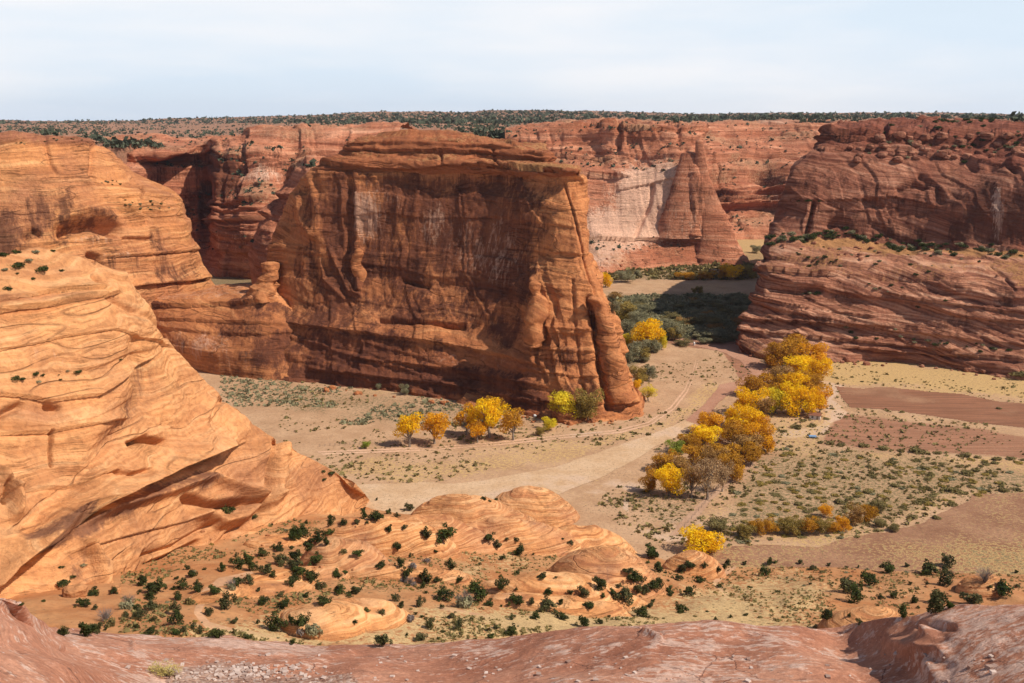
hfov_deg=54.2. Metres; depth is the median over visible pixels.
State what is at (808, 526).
bush
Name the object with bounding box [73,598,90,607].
juniper
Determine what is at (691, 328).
willow shrub
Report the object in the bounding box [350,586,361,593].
juniper
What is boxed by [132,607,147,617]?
juniper
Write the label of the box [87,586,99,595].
juniper
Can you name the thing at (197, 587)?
juniper
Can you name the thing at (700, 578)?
juniper
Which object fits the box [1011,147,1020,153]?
boulder
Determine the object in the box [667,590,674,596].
juniper
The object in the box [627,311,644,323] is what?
willow shrub
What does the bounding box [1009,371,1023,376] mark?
brush
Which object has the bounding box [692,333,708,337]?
willow shrub
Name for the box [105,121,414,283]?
canyon wall
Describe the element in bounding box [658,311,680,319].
willow shrub
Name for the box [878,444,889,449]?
brush
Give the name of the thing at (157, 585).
juniper
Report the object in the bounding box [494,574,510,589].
juniper
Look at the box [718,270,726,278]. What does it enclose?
cottonwood
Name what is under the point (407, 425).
cottonwood
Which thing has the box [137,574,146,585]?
juniper
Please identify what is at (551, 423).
bush
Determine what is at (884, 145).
boulder
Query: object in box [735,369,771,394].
cottonwood
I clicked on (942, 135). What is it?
boulder
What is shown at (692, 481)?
cottonwood
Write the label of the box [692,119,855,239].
layered cliff
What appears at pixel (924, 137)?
boulder
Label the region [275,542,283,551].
juniper
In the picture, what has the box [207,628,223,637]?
juniper
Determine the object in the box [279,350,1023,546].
floor tufts
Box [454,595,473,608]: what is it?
grey shrub
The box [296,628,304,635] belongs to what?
grey shrub
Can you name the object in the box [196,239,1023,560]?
canyon floor
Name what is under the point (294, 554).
juniper
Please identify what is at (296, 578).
juniper
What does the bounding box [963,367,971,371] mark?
boulder
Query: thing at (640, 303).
willow shrub
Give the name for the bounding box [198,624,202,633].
juniper
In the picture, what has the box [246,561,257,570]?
juniper
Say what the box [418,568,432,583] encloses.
juniper
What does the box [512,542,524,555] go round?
juniper
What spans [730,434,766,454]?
cottonwood
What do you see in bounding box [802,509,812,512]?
brush
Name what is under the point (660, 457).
cottonwood
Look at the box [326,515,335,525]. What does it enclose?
juniper
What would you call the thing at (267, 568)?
juniper
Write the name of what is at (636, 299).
willow shrub
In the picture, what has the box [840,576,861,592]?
juniper
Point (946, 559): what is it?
juniper
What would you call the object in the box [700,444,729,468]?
cottonwood
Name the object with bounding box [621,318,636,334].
willow shrub
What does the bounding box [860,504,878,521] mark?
bush
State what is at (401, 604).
juniper
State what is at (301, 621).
juniper
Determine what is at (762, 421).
cottonwood
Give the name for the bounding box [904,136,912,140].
boulder
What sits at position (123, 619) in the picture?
slope tufts
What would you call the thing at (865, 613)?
sandstone dome
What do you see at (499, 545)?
juniper
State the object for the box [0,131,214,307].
cliff
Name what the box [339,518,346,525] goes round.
juniper
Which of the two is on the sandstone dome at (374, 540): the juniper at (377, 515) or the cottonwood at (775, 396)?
the juniper at (377, 515)
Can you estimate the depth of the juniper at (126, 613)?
186.15 m
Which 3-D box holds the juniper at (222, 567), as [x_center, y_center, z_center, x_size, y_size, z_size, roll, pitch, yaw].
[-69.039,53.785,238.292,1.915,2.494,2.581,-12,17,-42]
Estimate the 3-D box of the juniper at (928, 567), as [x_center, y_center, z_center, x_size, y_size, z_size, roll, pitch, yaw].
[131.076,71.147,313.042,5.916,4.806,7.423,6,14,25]
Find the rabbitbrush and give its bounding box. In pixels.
[148,658,183,682]
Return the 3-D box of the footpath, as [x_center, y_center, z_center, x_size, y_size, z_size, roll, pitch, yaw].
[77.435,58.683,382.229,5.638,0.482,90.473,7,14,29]
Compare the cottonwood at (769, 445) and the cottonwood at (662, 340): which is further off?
the cottonwood at (662, 340)
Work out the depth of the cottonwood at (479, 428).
441.27 m
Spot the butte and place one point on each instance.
(447, 264)
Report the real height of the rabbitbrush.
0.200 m
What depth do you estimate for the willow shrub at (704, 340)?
638.24 m
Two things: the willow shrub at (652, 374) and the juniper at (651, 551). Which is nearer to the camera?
the juniper at (651, 551)
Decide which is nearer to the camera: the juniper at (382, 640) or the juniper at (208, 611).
the juniper at (382, 640)
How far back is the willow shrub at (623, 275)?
880.53 m
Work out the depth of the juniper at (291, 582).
216.63 m
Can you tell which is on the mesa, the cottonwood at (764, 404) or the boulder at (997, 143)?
the boulder at (997, 143)
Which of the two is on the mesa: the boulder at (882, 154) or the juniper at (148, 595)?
the boulder at (882, 154)
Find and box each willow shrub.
[398,384,408,394]
[609,301,620,311]
[614,269,635,281]
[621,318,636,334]
[625,349,635,361]
[627,297,641,302]
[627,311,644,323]
[627,341,646,360]
[632,301,649,306]
[633,304,654,311]
[634,270,642,275]
[634,296,650,302]
[640,337,662,351]
[644,364,657,380]
[649,305,663,311]
[655,318,668,323]
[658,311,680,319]
[660,322,678,334]
[669,320,683,325]
[673,319,689,324]
[673,338,692,345]
[675,327,686,338]
[676,316,696,324]
[686,315,709,324]
[687,325,703,332]
[689,329,705,333]
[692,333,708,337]
[696,337,711,343]
[701,330,724,337]
[705,323,724,328]
[708,335,727,342]
[723,292,743,300]
[726,332,739,339]
[727,298,751,304]
[731,317,742,324]
[732,306,747,312]
[750,245,760,252]
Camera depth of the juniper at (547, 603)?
222.74 m
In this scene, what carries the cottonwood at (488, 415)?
on the canyon floor
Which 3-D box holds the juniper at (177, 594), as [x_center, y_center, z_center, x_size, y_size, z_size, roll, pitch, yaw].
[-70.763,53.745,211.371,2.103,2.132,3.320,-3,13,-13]
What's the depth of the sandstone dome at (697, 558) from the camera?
302.30 m
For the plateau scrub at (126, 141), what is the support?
on the plateau
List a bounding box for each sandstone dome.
[184,533,349,603]
[279,598,410,640]
[299,516,472,584]
[399,485,674,617]
[662,550,725,578]
[817,605,900,628]
[955,575,1011,598]
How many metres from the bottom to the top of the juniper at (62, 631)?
0.143 m
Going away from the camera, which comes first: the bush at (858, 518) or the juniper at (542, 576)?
the juniper at (542, 576)
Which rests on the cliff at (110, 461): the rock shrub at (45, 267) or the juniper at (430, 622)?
the rock shrub at (45, 267)
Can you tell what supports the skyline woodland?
on the plateau
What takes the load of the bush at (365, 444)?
on the canyon floor
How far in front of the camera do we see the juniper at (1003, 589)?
275.40 m
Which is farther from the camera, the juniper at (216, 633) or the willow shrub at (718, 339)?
the willow shrub at (718, 339)
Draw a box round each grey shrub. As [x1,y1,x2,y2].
[103,616,115,627]
[118,598,134,609]
[184,598,195,604]
[227,583,235,589]
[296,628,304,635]
[305,623,322,636]
[340,549,347,554]
[406,614,413,621]
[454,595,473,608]
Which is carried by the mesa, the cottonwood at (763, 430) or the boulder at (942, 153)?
the boulder at (942, 153)
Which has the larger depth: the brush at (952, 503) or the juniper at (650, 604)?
the brush at (952, 503)
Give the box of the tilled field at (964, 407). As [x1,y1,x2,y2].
[837,386,1023,427]
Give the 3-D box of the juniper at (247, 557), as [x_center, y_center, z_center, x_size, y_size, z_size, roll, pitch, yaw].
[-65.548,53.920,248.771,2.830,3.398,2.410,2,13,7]
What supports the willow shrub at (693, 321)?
on the canyon floor
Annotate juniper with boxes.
[56,625,70,635]
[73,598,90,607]
[78,621,98,636]
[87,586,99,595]
[90,621,103,633]
[110,586,118,593]
[121,611,129,618]
[132,604,141,610]
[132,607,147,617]
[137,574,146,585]
[143,578,167,593]
[143,625,154,634]
[144,591,156,599]
[144,599,161,609]
[166,608,183,625]
[169,600,181,612]
[170,627,180,634]
[174,577,191,589]
[174,590,181,599]
[180,625,186,632]
[188,569,197,576]
[192,584,203,592]
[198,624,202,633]
[204,607,213,616]
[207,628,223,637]
[208,584,221,593]
[217,562,226,571]
[218,590,237,609]
[228,555,244,569]
[229,617,237,623]
[232,577,241,584]
[240,573,254,585]
[243,553,253,562]
[243,634,251,638]
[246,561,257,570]
[257,547,269,556]
[258,563,271,573]
[258,595,265,605]
[263,611,288,630]
[267,570,276,577]
[272,552,289,566]
[274,596,289,608]
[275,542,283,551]
[276,590,284,597]
[284,578,294,586]
[286,557,303,568]
[286,614,293,621]
[288,524,302,540]
[288,549,302,559]
[290,566,306,574]
[290,612,311,626]
[291,523,311,537]
[291,573,300,581]
[303,538,314,550]
[305,570,319,583]
[307,551,322,565]
[311,529,326,542]
[314,580,325,589]
[317,594,331,605]
[323,536,329,544]
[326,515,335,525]
[326,528,334,534]
[333,568,338,575]
[333,582,345,593]
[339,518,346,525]
[344,591,353,597]
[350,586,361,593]
[352,549,363,556]
[360,509,367,518]
[367,510,381,520]
[373,633,392,646]
[375,560,385,567]
[377,608,385,614]
[385,524,391,531]
[391,593,400,601]
[392,541,401,549]
[393,556,404,566]
[398,601,403,608]
[403,502,414,510]
[403,566,413,578]
[414,632,427,640]
[415,595,425,606]
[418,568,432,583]
[420,526,432,537]
[424,617,434,628]
[433,575,442,581]
[433,585,454,601]
[436,522,457,543]
[444,557,456,569]
[447,611,456,617]
[455,617,462,627]
[456,575,463,582]
[468,578,487,602]
[482,598,493,606]
[484,532,495,541]
[493,539,501,547]
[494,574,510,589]
[503,622,517,634]
[507,592,524,605]
[508,613,515,619]
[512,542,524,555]
[529,597,534,604]
[530,610,539,618]
[536,572,546,579]
[539,595,557,610]
[543,587,553,595]
[558,611,569,619]
[574,615,589,626]
[576,585,589,597]
[582,601,593,608]
[592,575,606,590]
[613,585,634,605]
[622,567,633,573]
[626,570,646,582]
[631,604,648,617]
[633,584,644,594]
[641,584,650,593]
[645,542,658,557]
[645,601,652,607]
[646,578,662,589]
[654,561,662,571]
[656,577,664,585]
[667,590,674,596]
[674,601,689,613]
[675,574,683,580]
[678,562,687,570]
[683,585,696,595]
[685,560,696,568]
[694,575,705,582]
[758,564,770,574]
[767,557,772,564]
[820,609,832,619]
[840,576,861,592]
[846,582,863,603]
[855,618,862,624]
[858,569,879,585]
[876,593,885,599]
[878,560,895,572]
[888,590,898,598]
[898,603,906,617]
[920,558,939,575]
[926,588,947,613]
[937,568,954,586]
[941,552,956,567]
[946,600,954,608]
[958,592,983,604]
[995,578,1014,596]
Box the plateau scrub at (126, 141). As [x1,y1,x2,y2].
[0,109,1023,148]
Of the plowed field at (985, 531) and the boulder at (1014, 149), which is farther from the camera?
the boulder at (1014, 149)
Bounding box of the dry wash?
[357,420,696,513]
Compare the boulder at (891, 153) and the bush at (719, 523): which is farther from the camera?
the boulder at (891, 153)
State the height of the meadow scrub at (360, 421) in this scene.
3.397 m
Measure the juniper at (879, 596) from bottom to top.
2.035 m
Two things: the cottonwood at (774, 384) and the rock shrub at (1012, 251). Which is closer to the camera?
the cottonwood at (774, 384)
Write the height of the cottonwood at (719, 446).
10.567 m
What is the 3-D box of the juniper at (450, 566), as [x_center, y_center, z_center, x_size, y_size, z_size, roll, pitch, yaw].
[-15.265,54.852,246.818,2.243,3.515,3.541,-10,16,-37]
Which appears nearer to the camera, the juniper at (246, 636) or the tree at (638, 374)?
the juniper at (246, 636)
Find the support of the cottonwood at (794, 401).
on the canyon floor
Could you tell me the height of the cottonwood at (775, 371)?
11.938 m
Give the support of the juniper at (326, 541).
on the sandstone dome at (374, 540)
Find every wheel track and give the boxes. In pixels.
[317,360,695,452]
[321,363,697,454]
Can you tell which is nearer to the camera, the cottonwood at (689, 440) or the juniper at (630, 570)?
the juniper at (630, 570)
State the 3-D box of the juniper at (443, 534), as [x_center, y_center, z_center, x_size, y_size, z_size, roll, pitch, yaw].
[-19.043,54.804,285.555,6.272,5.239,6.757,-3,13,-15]
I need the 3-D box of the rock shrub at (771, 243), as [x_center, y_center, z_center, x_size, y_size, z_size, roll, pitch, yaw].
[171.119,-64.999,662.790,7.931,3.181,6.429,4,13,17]
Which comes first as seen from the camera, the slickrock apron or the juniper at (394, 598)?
the juniper at (394, 598)
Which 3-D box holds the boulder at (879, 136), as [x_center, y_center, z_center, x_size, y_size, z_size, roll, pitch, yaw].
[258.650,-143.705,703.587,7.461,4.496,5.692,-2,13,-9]
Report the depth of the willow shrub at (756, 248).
1078.00 m
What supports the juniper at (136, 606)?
on the sand slope
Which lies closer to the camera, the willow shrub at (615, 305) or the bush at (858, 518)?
the bush at (858, 518)
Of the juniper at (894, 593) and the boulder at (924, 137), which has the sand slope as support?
the juniper at (894, 593)
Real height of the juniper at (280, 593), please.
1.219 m
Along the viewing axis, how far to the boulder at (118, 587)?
213.51 m
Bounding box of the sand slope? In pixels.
[8,507,1023,645]
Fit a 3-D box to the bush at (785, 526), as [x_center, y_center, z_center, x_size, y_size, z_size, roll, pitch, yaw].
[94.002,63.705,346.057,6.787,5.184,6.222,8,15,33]
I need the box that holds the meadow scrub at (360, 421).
[220,375,498,424]
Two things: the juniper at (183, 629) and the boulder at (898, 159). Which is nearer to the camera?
the juniper at (183, 629)
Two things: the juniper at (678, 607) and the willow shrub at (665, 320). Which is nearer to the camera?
the juniper at (678, 607)
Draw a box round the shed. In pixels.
[809,412,821,419]
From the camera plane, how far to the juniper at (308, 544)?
247.36 m
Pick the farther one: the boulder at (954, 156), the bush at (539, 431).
the boulder at (954, 156)
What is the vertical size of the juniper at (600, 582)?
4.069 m
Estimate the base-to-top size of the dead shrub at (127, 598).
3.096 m
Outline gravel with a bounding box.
[125,651,996,682]
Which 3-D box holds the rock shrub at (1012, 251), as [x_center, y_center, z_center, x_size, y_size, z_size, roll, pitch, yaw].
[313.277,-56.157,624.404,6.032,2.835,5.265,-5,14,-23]
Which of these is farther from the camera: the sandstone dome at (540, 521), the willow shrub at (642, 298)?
the willow shrub at (642, 298)
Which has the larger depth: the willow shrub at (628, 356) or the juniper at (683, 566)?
the willow shrub at (628, 356)
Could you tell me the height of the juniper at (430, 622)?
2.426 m
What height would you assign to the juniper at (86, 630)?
0.219 m
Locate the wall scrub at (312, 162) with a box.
[110,118,811,249]
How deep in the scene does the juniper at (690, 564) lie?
299.57 m
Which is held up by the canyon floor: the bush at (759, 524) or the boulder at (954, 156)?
the bush at (759, 524)
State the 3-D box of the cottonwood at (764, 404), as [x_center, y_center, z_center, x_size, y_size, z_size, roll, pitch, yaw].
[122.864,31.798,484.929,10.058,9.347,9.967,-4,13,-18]
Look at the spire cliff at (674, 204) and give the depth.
1003.67 m
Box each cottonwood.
[392,410,423,446]
[419,411,450,443]
[452,403,476,434]
[465,420,487,442]
[466,397,515,437]
[483,396,509,427]
[497,407,524,439]
[547,391,579,419]
[573,387,604,419]
[603,272,613,286]
[606,291,622,298]
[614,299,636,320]
[623,333,632,344]
[629,318,666,348]
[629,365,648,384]
[633,379,641,388]
[634,346,650,361]
[638,466,656,491]
[640,383,657,400]
[650,448,681,469]
[653,462,686,495]
[658,335,667,349]
[665,439,686,453]
[667,326,681,340]
[670,456,691,475]
[674,272,681,278]
[676,433,701,447]
[676,463,705,497]
[678,524,725,553]
[679,272,696,279]
[680,444,706,465]
[685,424,724,444]
[690,456,726,499]
[695,286,702,293]
[696,409,726,428]
[697,270,717,279]
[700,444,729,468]
[705,442,743,456]
[713,459,735,491]
[715,452,744,481]
[717,419,747,442]
[718,263,744,280]
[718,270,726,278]
[724,405,747,422]
[726,402,764,433]
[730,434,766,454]
[734,386,769,411]
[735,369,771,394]
[738,264,757,278]
[739,441,765,464]
[744,422,777,452]
[753,414,770,428]
[756,398,775,413]
[761,372,785,392]
[762,365,794,381]
[762,434,772,451]
[763,338,798,367]
[763,385,788,413]
[775,371,809,389]
[779,381,815,416]
[780,333,812,358]
[783,354,812,373]
[793,387,824,414]
[794,370,827,390]
[796,341,829,363]
[807,357,833,378]
[812,384,832,411]
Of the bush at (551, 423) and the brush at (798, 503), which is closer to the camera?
the brush at (798, 503)
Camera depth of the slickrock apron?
502.97 m
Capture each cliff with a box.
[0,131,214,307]
[0,247,369,598]
[505,117,750,272]
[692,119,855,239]
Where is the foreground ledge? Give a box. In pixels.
[0,598,1023,682]
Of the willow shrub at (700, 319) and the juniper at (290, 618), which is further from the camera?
the willow shrub at (700, 319)
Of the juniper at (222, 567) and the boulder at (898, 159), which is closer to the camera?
the juniper at (222, 567)
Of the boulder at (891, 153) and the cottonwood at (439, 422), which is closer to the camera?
the cottonwood at (439, 422)
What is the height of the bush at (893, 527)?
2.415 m
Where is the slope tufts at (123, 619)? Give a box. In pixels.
[118,518,1023,644]
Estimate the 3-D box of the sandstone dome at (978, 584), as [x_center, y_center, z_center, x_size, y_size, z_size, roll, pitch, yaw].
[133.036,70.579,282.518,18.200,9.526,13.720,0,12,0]
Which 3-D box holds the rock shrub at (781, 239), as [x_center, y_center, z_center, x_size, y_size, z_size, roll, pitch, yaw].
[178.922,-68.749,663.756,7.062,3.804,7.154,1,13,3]
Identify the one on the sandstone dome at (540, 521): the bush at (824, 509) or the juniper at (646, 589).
the juniper at (646, 589)
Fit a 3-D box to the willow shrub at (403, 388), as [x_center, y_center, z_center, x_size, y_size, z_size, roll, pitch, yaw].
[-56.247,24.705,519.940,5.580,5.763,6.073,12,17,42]
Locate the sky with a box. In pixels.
[0,0,1023,120]
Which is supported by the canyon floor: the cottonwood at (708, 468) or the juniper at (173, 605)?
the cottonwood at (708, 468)
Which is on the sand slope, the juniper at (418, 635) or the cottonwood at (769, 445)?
the juniper at (418, 635)
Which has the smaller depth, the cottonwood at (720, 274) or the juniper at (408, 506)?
the juniper at (408, 506)
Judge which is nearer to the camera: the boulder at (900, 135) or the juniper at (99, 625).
the juniper at (99, 625)
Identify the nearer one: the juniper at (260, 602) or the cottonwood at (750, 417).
the juniper at (260, 602)
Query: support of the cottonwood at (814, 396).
on the canyon floor
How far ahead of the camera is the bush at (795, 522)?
344.05 m
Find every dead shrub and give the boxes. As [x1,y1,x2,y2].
[96,605,112,621]
[121,594,135,602]
[455,587,475,599]
[974,567,1000,582]
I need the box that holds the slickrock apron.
[456,386,645,421]
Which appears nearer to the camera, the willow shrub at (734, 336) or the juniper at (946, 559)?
the juniper at (946, 559)
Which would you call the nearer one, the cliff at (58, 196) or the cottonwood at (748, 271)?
the cliff at (58, 196)
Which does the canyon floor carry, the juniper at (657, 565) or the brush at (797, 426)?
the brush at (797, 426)
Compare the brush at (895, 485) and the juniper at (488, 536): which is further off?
the brush at (895, 485)
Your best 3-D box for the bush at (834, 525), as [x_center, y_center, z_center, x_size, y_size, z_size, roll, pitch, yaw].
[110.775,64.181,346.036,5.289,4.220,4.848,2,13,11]
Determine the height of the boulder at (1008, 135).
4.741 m
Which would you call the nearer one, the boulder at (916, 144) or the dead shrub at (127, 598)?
the dead shrub at (127, 598)
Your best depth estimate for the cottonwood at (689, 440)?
432.56 m
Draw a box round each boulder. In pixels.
[62,584,87,597]
[111,584,120,593]
[409,563,416,568]
[844,357,850,361]
[854,156,861,162]
[855,147,864,151]
[857,152,863,156]
[874,134,884,139]
[877,151,887,157]
[879,142,888,148]
[888,150,895,155]
[892,131,905,138]
[892,156,903,162]
[895,151,906,157]
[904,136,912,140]
[911,140,921,147]
[912,155,920,159]
[919,146,930,151]
[920,133,929,140]
[937,131,947,138]
[937,150,948,157]
[951,154,957,158]
[954,138,966,145]
[962,153,971,159]
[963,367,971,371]
[965,134,973,138]
[980,131,993,139]
[988,153,995,157]
[993,141,1001,146]
[1003,132,1014,138]
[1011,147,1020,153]
[1013,151,1023,157]
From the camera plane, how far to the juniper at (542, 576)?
241.53 m
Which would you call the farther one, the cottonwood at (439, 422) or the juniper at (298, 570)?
the cottonwood at (439, 422)
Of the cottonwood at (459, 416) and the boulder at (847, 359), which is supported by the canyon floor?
the cottonwood at (459, 416)
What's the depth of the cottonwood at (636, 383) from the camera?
525.61 m
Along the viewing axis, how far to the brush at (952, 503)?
371.57 m
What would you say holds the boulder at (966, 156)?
on the mesa
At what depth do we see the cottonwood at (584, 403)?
470.78 m
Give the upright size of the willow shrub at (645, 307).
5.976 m
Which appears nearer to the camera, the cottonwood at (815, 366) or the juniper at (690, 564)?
the juniper at (690, 564)
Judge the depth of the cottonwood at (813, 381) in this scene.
518.65 m
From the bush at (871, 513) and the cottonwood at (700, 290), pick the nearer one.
the bush at (871, 513)
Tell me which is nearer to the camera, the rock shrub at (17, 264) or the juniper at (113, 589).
the juniper at (113, 589)
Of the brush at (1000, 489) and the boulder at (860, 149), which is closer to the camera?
the brush at (1000, 489)
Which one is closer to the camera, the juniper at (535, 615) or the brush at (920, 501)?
the juniper at (535, 615)
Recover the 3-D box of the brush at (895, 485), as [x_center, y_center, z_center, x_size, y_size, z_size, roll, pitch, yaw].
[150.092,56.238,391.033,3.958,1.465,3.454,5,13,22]
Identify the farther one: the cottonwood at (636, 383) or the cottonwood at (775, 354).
the cottonwood at (775, 354)
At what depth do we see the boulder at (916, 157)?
677.50 m
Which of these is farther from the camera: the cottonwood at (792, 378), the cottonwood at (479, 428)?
the cottonwood at (792, 378)
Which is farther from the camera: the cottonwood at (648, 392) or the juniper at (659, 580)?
the cottonwood at (648, 392)
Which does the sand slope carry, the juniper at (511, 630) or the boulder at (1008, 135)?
the juniper at (511, 630)
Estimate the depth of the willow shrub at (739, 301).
765.72 m
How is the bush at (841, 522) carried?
on the canyon floor
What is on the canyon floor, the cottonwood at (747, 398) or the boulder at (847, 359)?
the cottonwood at (747, 398)
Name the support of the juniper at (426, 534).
on the sandstone dome at (374, 540)
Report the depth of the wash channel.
575.19 m
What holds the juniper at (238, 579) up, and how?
on the sandstone dome at (268, 584)
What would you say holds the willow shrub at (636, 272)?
on the canyon floor
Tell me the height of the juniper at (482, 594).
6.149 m
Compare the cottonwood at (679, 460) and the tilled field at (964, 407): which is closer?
the cottonwood at (679, 460)
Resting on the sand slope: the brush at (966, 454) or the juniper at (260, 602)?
the juniper at (260, 602)
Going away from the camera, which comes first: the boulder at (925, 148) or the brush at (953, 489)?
the brush at (953, 489)
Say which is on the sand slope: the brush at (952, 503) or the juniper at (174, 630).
the juniper at (174, 630)
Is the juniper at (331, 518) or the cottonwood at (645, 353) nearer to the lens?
the juniper at (331, 518)
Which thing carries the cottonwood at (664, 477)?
on the canyon floor
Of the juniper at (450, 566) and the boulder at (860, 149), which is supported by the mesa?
the boulder at (860, 149)
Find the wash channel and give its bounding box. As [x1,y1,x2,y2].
[667,338,772,425]
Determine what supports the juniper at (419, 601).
on the sand slope
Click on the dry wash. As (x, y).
(394, 498)
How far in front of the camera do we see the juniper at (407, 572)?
240.16 m
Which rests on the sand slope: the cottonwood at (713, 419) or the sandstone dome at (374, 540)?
the sandstone dome at (374, 540)
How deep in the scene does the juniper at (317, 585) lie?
222.30 m
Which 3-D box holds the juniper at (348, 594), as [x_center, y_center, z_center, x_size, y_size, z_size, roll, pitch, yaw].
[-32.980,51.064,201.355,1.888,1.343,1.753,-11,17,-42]
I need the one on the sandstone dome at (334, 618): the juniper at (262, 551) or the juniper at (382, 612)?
the juniper at (382, 612)
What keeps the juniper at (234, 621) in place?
on the sand slope
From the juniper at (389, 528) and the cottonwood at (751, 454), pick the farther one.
the cottonwood at (751, 454)
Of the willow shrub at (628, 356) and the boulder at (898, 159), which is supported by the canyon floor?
the willow shrub at (628, 356)
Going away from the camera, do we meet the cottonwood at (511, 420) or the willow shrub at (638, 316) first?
the cottonwood at (511, 420)
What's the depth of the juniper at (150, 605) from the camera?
191.26 m
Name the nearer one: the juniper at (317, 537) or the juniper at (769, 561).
the juniper at (317, 537)
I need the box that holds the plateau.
[0,110,1023,163]
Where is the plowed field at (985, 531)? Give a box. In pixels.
[706,492,1023,574]
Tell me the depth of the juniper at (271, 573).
226.39 m
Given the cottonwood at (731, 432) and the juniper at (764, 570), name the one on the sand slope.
the juniper at (764, 570)
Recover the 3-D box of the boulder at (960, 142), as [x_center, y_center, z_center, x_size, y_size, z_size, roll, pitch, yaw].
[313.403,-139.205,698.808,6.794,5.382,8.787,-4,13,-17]
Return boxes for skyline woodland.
[0,109,1023,123]
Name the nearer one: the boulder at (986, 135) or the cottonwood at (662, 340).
the cottonwood at (662, 340)
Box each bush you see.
[360,441,370,447]
[535,426,546,434]
[541,416,557,429]
[703,516,729,531]
[736,521,756,537]
[747,518,768,535]
[762,516,779,532]
[773,517,792,533]
[786,516,807,535]
[798,515,819,532]
[812,516,831,532]
[818,503,832,516]
[825,521,839,531]
[835,515,851,531]
[842,501,865,525]
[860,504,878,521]
[870,497,887,511]
[874,517,886,525]
[886,523,899,531]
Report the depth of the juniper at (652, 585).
261.16 m
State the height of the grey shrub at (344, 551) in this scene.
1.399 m
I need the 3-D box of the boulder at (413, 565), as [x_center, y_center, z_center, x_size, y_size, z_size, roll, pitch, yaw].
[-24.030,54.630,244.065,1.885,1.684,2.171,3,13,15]
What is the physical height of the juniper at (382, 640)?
0.221 m
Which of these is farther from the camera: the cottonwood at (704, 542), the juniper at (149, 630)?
the cottonwood at (704, 542)
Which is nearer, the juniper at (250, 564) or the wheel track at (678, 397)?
the juniper at (250, 564)
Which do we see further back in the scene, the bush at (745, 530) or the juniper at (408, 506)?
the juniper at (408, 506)
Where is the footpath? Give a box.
[670,462,754,535]
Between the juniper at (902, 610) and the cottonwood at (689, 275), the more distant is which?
the cottonwood at (689, 275)
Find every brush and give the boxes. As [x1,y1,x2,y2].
[605,261,758,280]
[790,423,800,429]
[794,500,802,505]
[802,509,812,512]
[834,498,844,504]
[836,442,845,446]
[858,442,869,447]
[863,488,872,493]
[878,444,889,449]
[891,483,900,487]
[907,514,918,519]
[908,446,928,453]
[914,498,925,504]
[946,486,964,493]
[946,501,958,506]
[958,451,971,457]
[960,470,973,476]
[991,456,1001,460]
[998,487,1009,491]
[1006,456,1016,459]
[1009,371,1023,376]
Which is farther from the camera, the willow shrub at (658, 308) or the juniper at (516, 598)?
the willow shrub at (658, 308)
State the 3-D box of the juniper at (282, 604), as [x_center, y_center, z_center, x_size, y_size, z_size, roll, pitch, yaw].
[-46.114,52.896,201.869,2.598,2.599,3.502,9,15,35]
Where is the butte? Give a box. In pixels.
[151,129,643,424]
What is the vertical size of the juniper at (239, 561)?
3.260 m
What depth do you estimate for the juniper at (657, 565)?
290.73 m
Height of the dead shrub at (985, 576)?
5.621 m
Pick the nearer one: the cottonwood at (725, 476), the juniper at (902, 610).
the juniper at (902, 610)
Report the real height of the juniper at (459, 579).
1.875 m
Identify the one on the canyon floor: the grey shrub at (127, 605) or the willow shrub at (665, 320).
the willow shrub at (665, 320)
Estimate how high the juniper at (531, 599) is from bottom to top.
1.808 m
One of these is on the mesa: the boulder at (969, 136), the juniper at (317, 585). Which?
the boulder at (969, 136)
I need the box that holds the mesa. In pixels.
[735,115,1023,380]
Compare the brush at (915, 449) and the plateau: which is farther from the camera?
the plateau
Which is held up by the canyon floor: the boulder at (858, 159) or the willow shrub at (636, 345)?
the willow shrub at (636, 345)
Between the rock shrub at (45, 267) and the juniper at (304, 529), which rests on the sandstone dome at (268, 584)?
the juniper at (304, 529)
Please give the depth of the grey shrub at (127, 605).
194.94 m
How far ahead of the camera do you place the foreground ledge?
11.45 m
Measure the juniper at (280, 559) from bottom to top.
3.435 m
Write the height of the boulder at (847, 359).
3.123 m
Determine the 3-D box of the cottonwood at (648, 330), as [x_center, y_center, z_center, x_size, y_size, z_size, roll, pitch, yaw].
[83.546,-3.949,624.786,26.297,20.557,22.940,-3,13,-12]
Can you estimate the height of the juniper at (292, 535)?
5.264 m
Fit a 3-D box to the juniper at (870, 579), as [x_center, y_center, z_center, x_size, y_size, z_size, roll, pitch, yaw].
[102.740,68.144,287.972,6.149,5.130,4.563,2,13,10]
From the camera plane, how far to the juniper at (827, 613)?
228.47 m
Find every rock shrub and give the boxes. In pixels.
[11,262,24,267]
[35,265,48,271]
[56,579,70,587]
[220,504,235,513]
[764,241,775,245]
[776,235,787,240]
[807,234,816,238]
[1008,249,1017,253]
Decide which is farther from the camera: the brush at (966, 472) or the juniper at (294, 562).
the brush at (966, 472)
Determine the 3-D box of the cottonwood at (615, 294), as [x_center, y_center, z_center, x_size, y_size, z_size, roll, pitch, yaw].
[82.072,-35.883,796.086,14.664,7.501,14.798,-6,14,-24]
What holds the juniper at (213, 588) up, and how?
on the sandstone dome at (268, 584)
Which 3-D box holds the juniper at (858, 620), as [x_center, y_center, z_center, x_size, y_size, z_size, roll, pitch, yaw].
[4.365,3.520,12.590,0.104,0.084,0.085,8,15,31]

